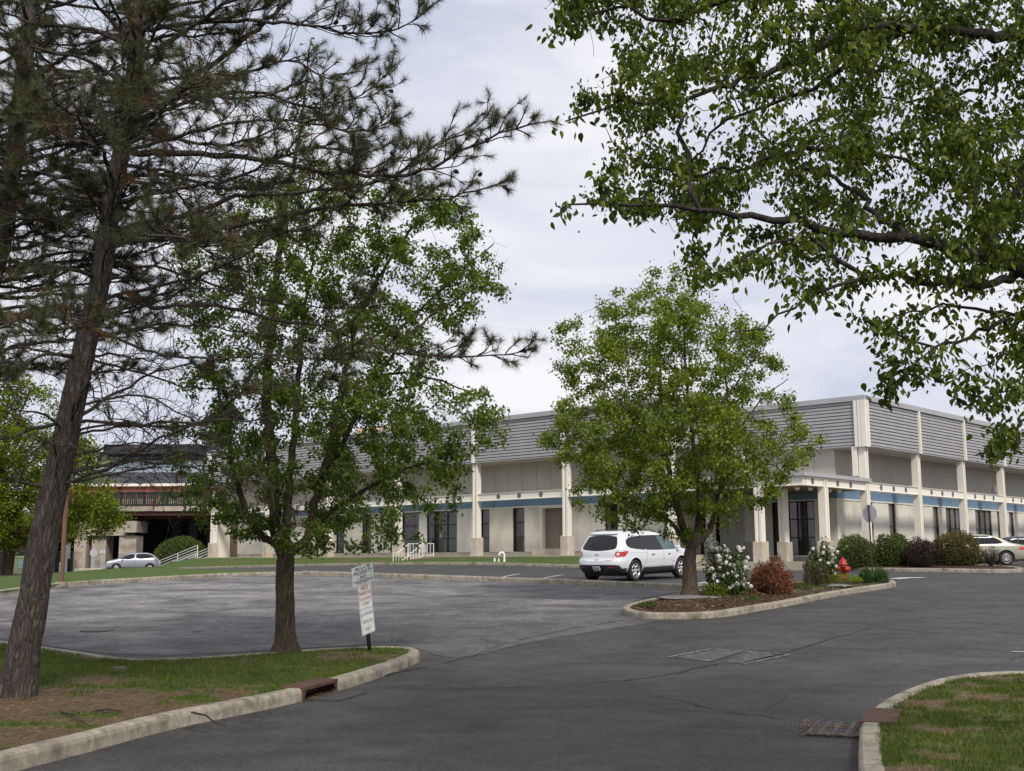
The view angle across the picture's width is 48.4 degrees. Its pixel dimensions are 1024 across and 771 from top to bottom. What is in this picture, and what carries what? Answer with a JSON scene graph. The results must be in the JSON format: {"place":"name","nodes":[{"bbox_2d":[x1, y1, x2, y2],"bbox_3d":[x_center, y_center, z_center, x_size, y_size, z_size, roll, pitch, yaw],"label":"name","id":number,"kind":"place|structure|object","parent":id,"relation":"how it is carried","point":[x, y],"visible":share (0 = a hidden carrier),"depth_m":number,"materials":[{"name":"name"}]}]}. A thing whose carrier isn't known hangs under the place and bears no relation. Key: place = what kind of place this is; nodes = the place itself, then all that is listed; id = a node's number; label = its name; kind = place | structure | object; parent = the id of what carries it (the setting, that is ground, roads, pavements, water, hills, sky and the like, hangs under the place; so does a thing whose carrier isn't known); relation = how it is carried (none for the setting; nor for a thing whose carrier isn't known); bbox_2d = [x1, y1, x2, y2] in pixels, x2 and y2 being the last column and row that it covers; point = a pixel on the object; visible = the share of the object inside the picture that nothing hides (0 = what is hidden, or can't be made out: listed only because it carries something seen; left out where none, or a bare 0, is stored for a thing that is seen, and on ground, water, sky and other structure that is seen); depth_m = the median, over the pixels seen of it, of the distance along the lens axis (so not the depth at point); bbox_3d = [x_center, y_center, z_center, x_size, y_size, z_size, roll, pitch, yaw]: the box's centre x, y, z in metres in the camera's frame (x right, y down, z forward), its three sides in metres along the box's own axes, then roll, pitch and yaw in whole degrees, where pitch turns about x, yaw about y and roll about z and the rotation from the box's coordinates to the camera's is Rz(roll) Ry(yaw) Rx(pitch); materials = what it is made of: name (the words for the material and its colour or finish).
{"place":"outdoors","nodes":[
{"label":"outdoors","id":0,"kind":"place"},
{"bbox_2d":[0,567,299,590],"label":"lawn","id":1,"kind":"structure","parent":0,"point":[7,582],"depth_m":44.99,"materials":[{"name":"green plant"}]},
{"bbox_2d":[55,489,68,586],"bbox_3d":[-14.903,4.139,38.017,0.320,5.080,0.320,0,-9,0],"label":"lamp post","id":2,"kind":"object","parent":1,"relation":"on","point":[63,552],"visible":0.51,"depth_m":37.78,"materials":[{"name":"metal"}]},
{"bbox_2d":[0,356,137,574],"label":"spring tree","id":3,"kind":"object","parent":1,"relation":"on","point":[100,511],"visible":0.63,"depth_m":61.39,"materials":[{"name":"green plant"}]},
{"bbox_2d":[0,641,408,750],"bbox_3d":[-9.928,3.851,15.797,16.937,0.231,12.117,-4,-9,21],"label":"lawn","id":4,"kind":"structure","parent":0,"point":[17,731],"depth_m":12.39,"materials":[{"name":"green plant"}]},
{"bbox_2d":[0,0,223,393],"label":"pine tree","id":5,"kind":"object","parent":4,"relation":"on","point":[84,262],"visible":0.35,"depth_m":14.56,"materials":[{"name":"green plant"}]},
{"bbox_2d":[112,666,126,671],"bbox_3d":[-5.214,3.795,15.124,0.230,0.120,0.232,0,-9,0],"label":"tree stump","id":6,"kind":"object","parent":4,"relation":"on","point":[119,667],"visible":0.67,"depth_m":15.06,"materials":[{"name":"grey wood"}]},
{"bbox_2d":[0,650,406,747],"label":"pine straw","id":7,"kind":"object","parent":4,"relation":"on","point":[77,700],"visible":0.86,"depth_m":11.97,"materials":[{"name":"brown plant"}]},
{"bbox_2d":[61,711,91,726],"bbox_3d":[-4.079,3.116,10.672,0.058,0.032,1.091,5,-10,-33],"label":"fallen stick","id":8,"kind":"object","parent":7,"relation":"on","point":[75,715],"visible":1,"depth_m":10.76,"materials":[{"name":"brown wood"}]},
{"bbox_2d":[95,708,122,711],"bbox_3d":[-3.982,3.209,11.260,0.284,0.030,0.048,0,-9,0],"label":"fallen stick","id":9,"kind":"object","parent":7,"relation":"on","point":[106,709],"visible":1,"depth_m":11.25,"materials":[{"name":"brown wood"}]},
{"bbox_2d":[0,0,565,698],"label":"pine tree","id":10,"kind":"object","parent":4,"relation":"on","point":[32,106],"visible":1,"depth_m":12.59,"materials":[{"name":"green plant"}]},
{"bbox_2d":[156,37,516,652],"bbox_3d":[-2.975,-0.889,19.306,6.120,10.691,5.140,0,-9,0],"label":"pear tree","id":11,"kind":"object","parent":4,"relation":"on","point":[335,455],"visible":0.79,"depth_m":18.60,"materials":[{"name":"green plant"}]},
{"bbox_2d":[351,562,374,650],"bbox_3d":[-2.355,3.660,18.369,0.050,1.594,0.452,3,11,42],"label":"sign post","id":12,"kind":"object","parent":4,"relation":"on","point":[362,576],"visible":1,"depth_m":18.33,"materials":[{"name":"white metal"}]},
{"bbox_2d":[157,557,409,567],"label":"grass bank","id":13,"kind":"structure","parent":0,"point":[198,562],"depth_m":83.14,"materials":[{"name":"green plant"}]},
{"bbox_2d":[153,535,207,564],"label":"round shrub","id":14,"kind":"object","parent":13,"relation":"on","point":[183,543],"visible":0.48,"depth_m":103.83,"materials":[{"name":"green plant"}]},
{"bbox_2d":[0,575,680,656],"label":"parking lot","id":15,"kind":"structure","parent":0,"point":[452,618],"depth_m":27.04,"materials":[{"name":"grey asphalt"}]},
{"bbox_2d":[80,629,113,631],"bbox_3d":[-8.568,5.061,23.532,0.680,0.014,0.680,0,-9,0],"label":"manhole cover","id":16,"kind":"object","parent":15,"relation":"on","point":[96,630],"visible":1,"depth_m":23.41,"materials":[{"name":"metal"}]},
{"bbox_2d":[202,555,706,561],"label":"walkway","id":17,"kind":"structure","parent":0,"point":[699,558],"depth_m":72.57,"materials":[{"name":"concrete"}]},
{"bbox_2d":[384,556,579,564],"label":"grass bank","id":18,"kind":"structure","parent":0,"point":[573,560],"depth_m":66.69,"materials":[{"name":"green plant"}]},
{"bbox_2d":[0,561,1023,770],"bbox_3d":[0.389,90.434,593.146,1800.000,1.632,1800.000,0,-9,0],"label":"road","id":19,"kind":"structure","parent":0,"point":[557,710],"depth_m":13.78,"materials":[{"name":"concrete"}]},
{"bbox_2d":[13,556,23,573],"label":"utility box","id":20,"kind":"object","parent":19,"relation":"on","point":[18,564],"visible":0.37,"depth_m":74.10,"materials":[{"name":"green metal"}]},
{"bbox_2d":[0,551,82,573],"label":"chain fence","id":21,"kind":"object","parent":19,"relation":"on","point":[72,561],"visible":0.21,"depth_m":77.13,"materials":[{"name":"black metal"}]},
{"bbox_2d":[60,543,70,571],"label":"notice sign","id":22,"kind":"object","parent":19,"relation":"on","point":[67,553],"visible":0.54,"depth_m":69.26,"materials":[{"name":"grey metal"}]},
{"bbox_2d":[74,566,106,570],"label":"barrier","id":23,"kind":"object","parent":19,"relation":"on","point":[84,569],"visible":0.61,"depth_m":88.90,"materials":[{"name":"concrete"}]},
{"bbox_2d":[90,549,97,567],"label":"stop sign","id":24,"kind":"object","parent":19,"relation":"on","point":[93,553],"visible":0.88,"depth_m":94.94,"materials":[{"name":"metal"}]},
{"bbox_2d":[99,550,105,567],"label":"street sign","id":25,"kind":"object","parent":19,"relation":"on","point":[102,551],"visible":0.82,"depth_m":93.97,"materials":[{"name":"metal"}]},
{"bbox_2d":[0,492,210,571],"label":"road bridge","id":26,"kind":"structure","parent":19,"relation":"on","point":[150,534],"depth_m":127.52,"materials":[{"name":"concrete"}]},
{"bbox_2d":[70,433,223,498],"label":"terminal building","id":27,"kind":"structure","parent":26,"relation":"on","point":[131,486],"depth_m":149.80,"materials":[{"name":"concrete"}]},
{"bbox_2d":[117,491,196,498],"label":"window","id":28,"kind":"structure","parent":27,"relation":"in","point":[117,491],"depth_m":139.48,"materials":[{"name":"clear glass"}]},
{"bbox_2d":[105,553,159,568],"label":"parked car","id":29,"kind":"object","parent":19,"relation":"on","point":[132,560],"visible":0.73,"depth_m":93.22,"materials":[{"name":"silver metal"}]},
{"bbox_2d":[0,572,301,594],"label":"kerb","id":30,"kind":"structure","parent":19,"relation":"on","point":[82,583],"depth_m":41.17,"materials":[{"name":"concrete"}]},
{"bbox_2d":[159,545,207,564],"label":"side stairs","id":31,"kind":"structure","parent":19,"relation":"on","point":[186,555],"depth_m":95.66,"materials":[{"name":"metal"}]},
{"bbox_2d":[31,685,355,766],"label":"leaf litter","id":32,"kind":"object","parent":19,"relation":"on","point":[157,733],"visible":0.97,"depth_m":10.48,"materials":[{"name":"brown plant"}]},
{"bbox_2d":[0,641,419,770],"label":"kerb","id":33,"kind":"structure","parent":19,"relation":"on","point":[22,757],"depth_m":11.24,"materials":[{"name":"concrete"}]},
{"bbox_2d":[191,711,225,726],"bbox_3d":[-2.852,3.133,10.705,0.057,0.036,1.198,4,-10,-28],"label":"fallen stick","id":34,"kind":"object","parent":33,"relation":"on","point":[207,716],"visible":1,"depth_m":10.82,"materials":[{"name":"brown wood"}]},
{"bbox_2d":[280,688,344,706],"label":"leaf litter","id":35,"kind":"object","parent":19,"relation":"on","point":[321,693],"visible":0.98,"depth_m":13.72,"materials":[{"name":"brown plant"}]},
{"bbox_2d":[279,678,365,700],"bbox_3d":[-2.251,3.732,13.741,0.730,0.278,1.020,-2,-9,14],"label":"storm drain","id":36,"kind":"object","parent":19,"relation":"on","point":[310,688],"visible":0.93,"depth_m":13.79,"materials":[{"name":"metal"}]},
{"bbox_2d":[393,543,433,561],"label":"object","id":37,"kind":"structure","parent":19,"relation":"on","point":[408,555],"depth_m":74.72,"materials":[{"name":"metal"}]},
{"bbox_2d":[183,562,714,569],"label":"kerb","id":38,"kind":"structure","parent":19,"relation":"on","point":[458,563],"depth_m":67.71,"materials":[{"name":"concrete"}]},
{"bbox_2d":[302,571,701,589],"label":"kerb","id":39,"kind":"structure","parent":19,"relation":"on","point":[532,580],"depth_m":39.15,"materials":[{"name":"concrete"}]},
{"bbox_2d":[140,594,1023,717],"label":"tar seams","id":40,"kind":"object","parent":19,"relation":"on","point":[661,675],"visible":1,"depth_m":18.10,"materials":[{"name":"black asphalt"}]},
{"bbox_2d":[207,395,1023,561],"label":"office building","id":41,"kind":"structure","parent":19,"relation":"on","point":[907,471],"depth_m":71.59,"materials":[{"name":"beige concrete"}]},
{"bbox_2d":[336,519,344,552],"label":"window","id":42,"kind":"structure","parent":41,"relation":"in","point":[339,541],"depth_m":85.93,"materials":[{"name":"grey glass"}]},
{"bbox_2d":[363,514,370,552],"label":"window","id":43,"kind":"structure","parent":41,"relation":"in","point":[365,541],"depth_m":83.89,"materials":[{"name":"black glass"}]},
{"bbox_2d":[356,427,390,432],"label":"roof unit","id":44,"kind":"structure","parent":41,"relation":"on","point":[359,429],"depth_m":90.42,"materials":[{"name":"beige metal"}]},
{"bbox_2d":[402,512,418,552],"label":"window","id":45,"kind":"structure","parent":41,"relation":"in","point":[413,520],"depth_m":80.73,"materials":[{"name":"grey glass"}]},
{"bbox_2d":[427,511,456,552],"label":"entrance door","id":46,"kind":"structure","parent":41,"relation":"in","point":[447,542],"depth_m":78.47,"materials":[{"name":"black glass"}]},
{"bbox_2d":[458,403,467,420],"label":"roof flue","id":47,"kind":"object","parent":41,"relation":"on","point":[464,410],"visible":0.36,"depth_m":84.03,"materials":[{"name":"white metal"}]},
{"bbox_2d":[481,509,488,551],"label":"window","id":48,"kind":"structure","parent":41,"relation":"in","point":[484,512],"depth_m":75.80,"materials":[{"name":"black glass"}]},
{"bbox_2d":[513,508,524,551],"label":"window","id":49,"kind":"structure","parent":41,"relation":"in","point":[518,513],"depth_m":73.77,"materials":[{"name":"black glass"}]},
{"bbox_2d":[540,506,562,548],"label":"roller door","id":50,"kind":"structure","parent":41,"relation":"in","point":[551,529],"depth_m":72.15,"materials":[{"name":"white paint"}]},
{"bbox_2d":[605,504,617,530],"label":"window","id":51,"kind":"structure","parent":41,"relation":"in","point":[613,508],"depth_m":68.78,"materials":[{"name":"black glass"}]},
{"bbox_2d":[700,509,705,553],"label":"window","id":52,"kind":"structure","parent":41,"relation":"in","point":[702,545],"depth_m":68.97,"materials":[{"name":"black glass"}]},
{"bbox_2d":[715,517,719,544],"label":"window","id":53,"kind":"structure","parent":41,"relation":"in","point":[717,524],"depth_m":70.26,"materials":[{"name":"black glass"}]},
{"bbox_2d":[758,392,773,404],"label":"roof vent","id":54,"kind":"object","parent":41,"relation":"on","point":[764,401],"visible":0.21,"depth_m":71.27,"materials":[{"name":"grey metal"}]},
{"bbox_2d":[772,502,778,555],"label":"window","id":55,"kind":"structure","parent":41,"relation":"in","point":[774,504],"depth_m":67.47,"materials":[{"name":"black glass"}]},
{"bbox_2d":[788,501,815,555],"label":"window","id":56,"kind":"structure","parent":41,"relation":"in","point":[801,513],"depth_m":66.29,"materials":[{"name":"black glass"}]},
{"bbox_2d":[888,503,895,535],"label":"window","id":57,"kind":"structure","parent":41,"relation":"in","point":[891,506],"depth_m":70.22,"materials":[{"name":"black glass"}]},
{"bbox_2d":[933,507,938,540],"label":"window","id":58,"kind":"structure","parent":41,"relation":"in","point":[935,512],"depth_m":75.01,"materials":[{"name":"black glass"}]},
{"bbox_2d":[946,508,959,532],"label":"window","id":59,"kind":"structure","parent":41,"relation":"in","point":[952,514],"depth_m":77.14,"materials":[{"name":"black glass"}]},
{"bbox_2d":[975,510,991,535],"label":"window","id":60,"kind":"structure","parent":41,"relation":"in","point":[983,517],"depth_m":81.10,"materials":[{"name":"black glass"}]},
{"bbox_2d":[997,511,1000,537],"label":"window","id":61,"kind":"structure","parent":41,"relation":"in","point":[998,522],"depth_m":83.21,"materials":[{"name":"black glass"}]},
{"bbox_2d":[1009,512,1013,536],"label":"window","id":62,"kind":"structure","parent":41,"relation":"in","point":[1010,513],"depth_m":85.10,"materials":[{"name":"black glass"}]},
{"bbox_2d":[579,528,684,580],"bbox_3d":[4.537,6.116,41.512,2.220,1.867,5.200,-7,-10,39],"label":"parked car","id":63,"kind":"object","parent":19,"relation":"on","point":[615,553],"visible":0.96,"depth_m":39.93,"materials":[{"name":"white paint"}]},
{"bbox_2d":[667,648,791,663],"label":"painted square","id":64,"kind":"structure","parent":19,"relation":"on","point":[726,649],"depth_m":18.86,"materials":[{"name":"white paint"}]},
{"bbox_2d":[677,650,742,660],"bbox_3d":[3.234,4.473,18.910,0.745,0.035,1.752,-5,-10,28],"label":"faded paint patch","id":65,"kind":"object","parent":64,"relation":"on","point":[711,655],"visible":1,"depth_m":18.95,"materials":[{"name":"grey paint"}]},
{"bbox_2d":[728,652,774,662],"bbox_3d":[3.924,4.410,18.479,0.482,0.029,1.845,-4,-9,24],"label":"faded paint patch","id":66,"kind":"object","parent":19,"relation":"on","point":[750,655],"visible":1,"depth_m":18.47,"materials":[{"name":"grey paint"}]},
{"bbox_2d":[623,580,895,619],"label":"kerb","id":67,"kind":"structure","parent":19,"relation":"on","point":[628,611],"depth_m":27.27,"materials":[{"name":"concrete"}]},
{"bbox_2d":[630,580,889,611],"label":"mulch","id":68,"kind":"object","parent":67,"relation":"on","point":[722,605],"visible":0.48,"depth_m":28.52,"materials":[{"name":"wood"}]},
{"bbox_2d":[637,601,656,607],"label":"plant","id":69,"kind":"object","parent":68,"relation":"on","point":[646,603],"visible":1,"depth_m":26.66,"materials":[{"name":"green plant"}]},
{"bbox_2d":[533,260,831,595],"bbox_3d":[4.431,1.088,30.495,7.772,9.074,6.450,0,-9,0],"label":"pear tree","id":70,"kind":"object","parent":68,"relation":"on","point":[726,464],"visible":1,"depth_m":29.67,"materials":[{"name":"green plant"}]},
{"bbox_2d":[656,595,719,599],"bbox_3d":[4.532,5.412,29.082,1.678,0.118,1.298,0,-9,0],"label":"flat stone","id":71,"kind":"object","parent":68,"relation":"on","point":[677,597],"visible":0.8,"depth_m":28.74,"materials":[{"name":"grey stone"}]},
{"bbox_2d":[700,581,728,595],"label":"plant","id":72,"kind":"object","parent":68,"relation":"on","point":[720,587],"visible":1,"depth_m":29.34,"materials":[{"name":"green plant"}]},
{"bbox_2d":[698,539,752,594],"bbox_3d":[5.634,4.816,30.191,1.367,1.474,1.580,-4,-9,24],"label":"flowering shrub","id":73,"kind":"object","parent":68,"relation":"on","point":[731,568],"visible":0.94,"depth_m":29.96,"materials":[{"name":"white plant"}]},
{"bbox_2d":[745,594,760,601],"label":"plant","id":74,"kind":"object","parent":68,"relation":"on","point":[752,597],"visible":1,"depth_m":28.29,"materials":[{"name":"green plant"}]},
{"bbox_2d":[746,553,796,593],"bbox_3d":[7.015,5.120,30.964,1.340,1.183,1.424,-8,-12,43],"label":"dead shrub","id":75,"kind":"object","parent":68,"relation":"on","point":[769,578],"visible":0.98,"depth_m":30.69,"materials":[{"name":"brown plant"}]},
{"bbox_2d":[791,582,814,588],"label":"plant","id":76,"kind":"object","parent":68,"relation":"on","point":[798,585],"visible":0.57,"depth_m":32.29,"materials":[{"name":"green plant"}]},
{"bbox_2d":[801,560,831,585],"bbox_3d":[9.019,5.561,33.718,0.902,0.785,0.981,0,-9,0],"label":"sparse shrub","id":77,"kind":"object","parent":68,"relation":"on","point":[808,574],"visible":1,"depth_m":33.60,"materials":[{"name":"green plant"}]},
{"bbox_2d":[806,535,842,581],"bbox_3d":[9.982,5.554,36.370,1.160,1.518,1.000,0,-9,0],"label":"flowering shrub","id":78,"kind":"object","parent":68,"relation":"on","point":[830,560],"visible":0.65,"depth_m":36.19,"materials":[{"name":"white plant"}]},
{"bbox_2d":[820,584,851,586],"bbox_3d":[9.513,5.965,33.897,1.209,0.112,1.002,0,-9,0],"label":"flat stone","id":79,"kind":"object","parent":68,"relation":"on","point":[838,585],"visible":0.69,"depth_m":33.52,"materials":[{"name":"grey stone"}]},
{"bbox_2d":[816,572,863,582],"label":"plant","id":80,"kind":"object","parent":68,"relation":"on","point":[846,579],"visible":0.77,"depth_m":35.03,"materials":[{"name":"green plant"}]},
{"bbox_2d":[836,557,850,578],"bbox_3d":[10.794,5.998,37.059,0.444,0.815,0.447,-4,-10,26],"label":"fire hydrant","id":81,"kind":"object","parent":68,"relation":"on","point":[844,564],"visible":0.77,"depth_m":36.99,"materials":[{"name":"red metal"}]},
{"bbox_2d":[856,565,874,581],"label":"daylily clump","id":82,"kind":"object","parent":68,"relation":"on","point":[866,574],"visible":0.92,"depth_m":35.59,"materials":[{"name":"green plant"}]},
{"bbox_2d":[872,564,891,582],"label":"daylily clump","id":83,"kind":"object","parent":68,"relation":"on","point":[881,576],"visible":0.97,"depth_m":35.76,"materials":[{"name":"green plant"}]},
{"bbox_2d":[787,715,857,736],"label":"leaf litter","id":84,"kind":"object","parent":19,"relation":"on","point":[804,725],"visible":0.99,"depth_m":10.55,"materials":[{"name":"brown plant"}]},
{"bbox_2d":[805,707,901,737],"bbox_3d":[3.280,3.278,10.889,0.810,0.278,1.000,-4,-9,21],"label":"storm drain","id":85,"kind":"object","parent":19,"relation":"on","point":[876,715],"visible":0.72,"depth_m":10.82,"materials":[{"name":"metal"}]},
{"bbox_2d":[801,723,855,728],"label":"leaf litter","id":86,"kind":"object","parent":85,"relation":"on","point":[830,725],"visible":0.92,"depth_m":10.97,"materials":[{"name":"brown plant"}]},
{"bbox_2d":[863,505,876,572],"bbox_3d":[12.920,5.559,41.054,0.071,2.501,0.619,5,-10,-33],"label":"stop sign","id":87,"kind":"object","parent":19,"relation":"on","point":[869,513],"visible":0.98,"depth_m":41.12,"materials":[{"name":"grey metal"}]},
{"bbox_2d":[892,577,923,578],"bbox_3d":[14.309,6.988,41.336,1.822,0.035,0.736,5,-10,-32],"label":"stop line","id":88,"kind":"object","parent":19,"relation":"on","point":[907,577],"visible":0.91,"depth_m":41.66,"materials":[{"name":"white paint"}]},
{"bbox_2d":[834,564,1023,572],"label":"kerb","id":89,"kind":"structure","parent":19,"relation":"on","point":[1019,569],"depth_m":46.56,"materials":[{"name":"concrete"}]},
{"bbox_2d":[869,564,1016,568],"bbox_3d":[16.919,7.979,50.253,4.622,0.218,10.628,6,-10,-35],"label":"planting bed","id":90,"kind":"object","parent":89,"relation":"on","point":[969,566],"visible":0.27,"depth_m":47.46,"materials":[{"name":"brown soil"}]},
{"bbox_2d":[834,532,880,567],"bbox_3d":[15.010,7.187,49.668,2.132,1.605,2.048,0,-9,0],"label":"round shrub","id":91,"kind":"object","parent":90,"relation":"on","point":[854,553],"visible":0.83,"depth_m":49.15,"materials":[{"name":"green plant"}]},
{"bbox_2d":[874,533,912,565],"bbox_3d":[16.544,7.112,49.520,1.879,1.478,1.910,0,-9,0],"label":"round shrub","id":92,"kind":"object","parent":90,"relation":"on","point":[890,548],"visible":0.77,"depth_m":49.03,"materials":[{"name":"green plant"}]},
{"bbox_2d":[899,535,943,565],"bbox_3d":[17.427,7.018,48.352,1.815,1.329,1.984,0,-9,0],"label":"purple shrub","id":93,"kind":"object","parent":90,"relation":"on","point":[919,553],"visible":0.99,"depth_m":47.98,"materials":[{"name":"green plant"}]},
{"bbox_2d":[933,529,983,565],"bbox_3d":[18.922,6.891,48.534,2.171,1.591,2.100,0,-9,0],"label":"golden shrub","id":94,"kind":"object","parent":90,"relation":"on","point":[956,550],"visible":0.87,"depth_m":47.97,"materials":[{"name":"green plant"}]},
{"bbox_2d":[979,545,1002,565],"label":"bare shrub","id":95,"kind":"object","parent":90,"relation":"on","point":[991,557],"visible":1,"depth_m":47.56,"materials":[{"name":"brown plant"}]},
{"bbox_2d":[858,671,1023,770],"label":"kerb","id":96,"kind":"structure","parent":19,"relation":"on","point":[868,756],"depth_m":9.82,"materials":[{"name":"concrete"}]},
{"bbox_2d":[941,534,1023,564],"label":"parked car","id":97,"kind":"object","parent":19,"relation":"on","point":[1010,553],"visible":0.38,"depth_m":51.11,"materials":[{"name":"beige paint"}]},
{"bbox_2d":[982,536,1023,563],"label":"parked car","id":98,"kind":"object","parent":19,"relation":"on","point":[1016,539],"visible":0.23,"depth_m":57.06,"materials":[{"name":"silver paint"}]},
{"bbox_2d":[0,0,1023,514],"label":"sky","id":99,"kind":"structure","parent":0,"point":[558,274],"materials":[{"name":"white"}]},
{"bbox_2d":[696,562,807,569],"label":"portico pavement","id":100,"kind":"structure","parent":0,"point":[794,565],"depth_m":55.34,"materials":[{"name":"concrete"}]},
{"bbox_2d":[874,672,1023,770],"bbox_3d":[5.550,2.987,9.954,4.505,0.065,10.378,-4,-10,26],"label":"lawn","id":101,"kind":"structure","parent":0,"point":[910,765],"depth_m":9.98,"materials":[{"name":"green plant"}]},
{"bbox_2d":[525,0,1023,470],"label":"pear tree","id":102,"kind":"object","parent":101,"relation":"on","point":[854,151],"visible":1,"depth_m":6.49,"materials":[{"name":"green plant"}]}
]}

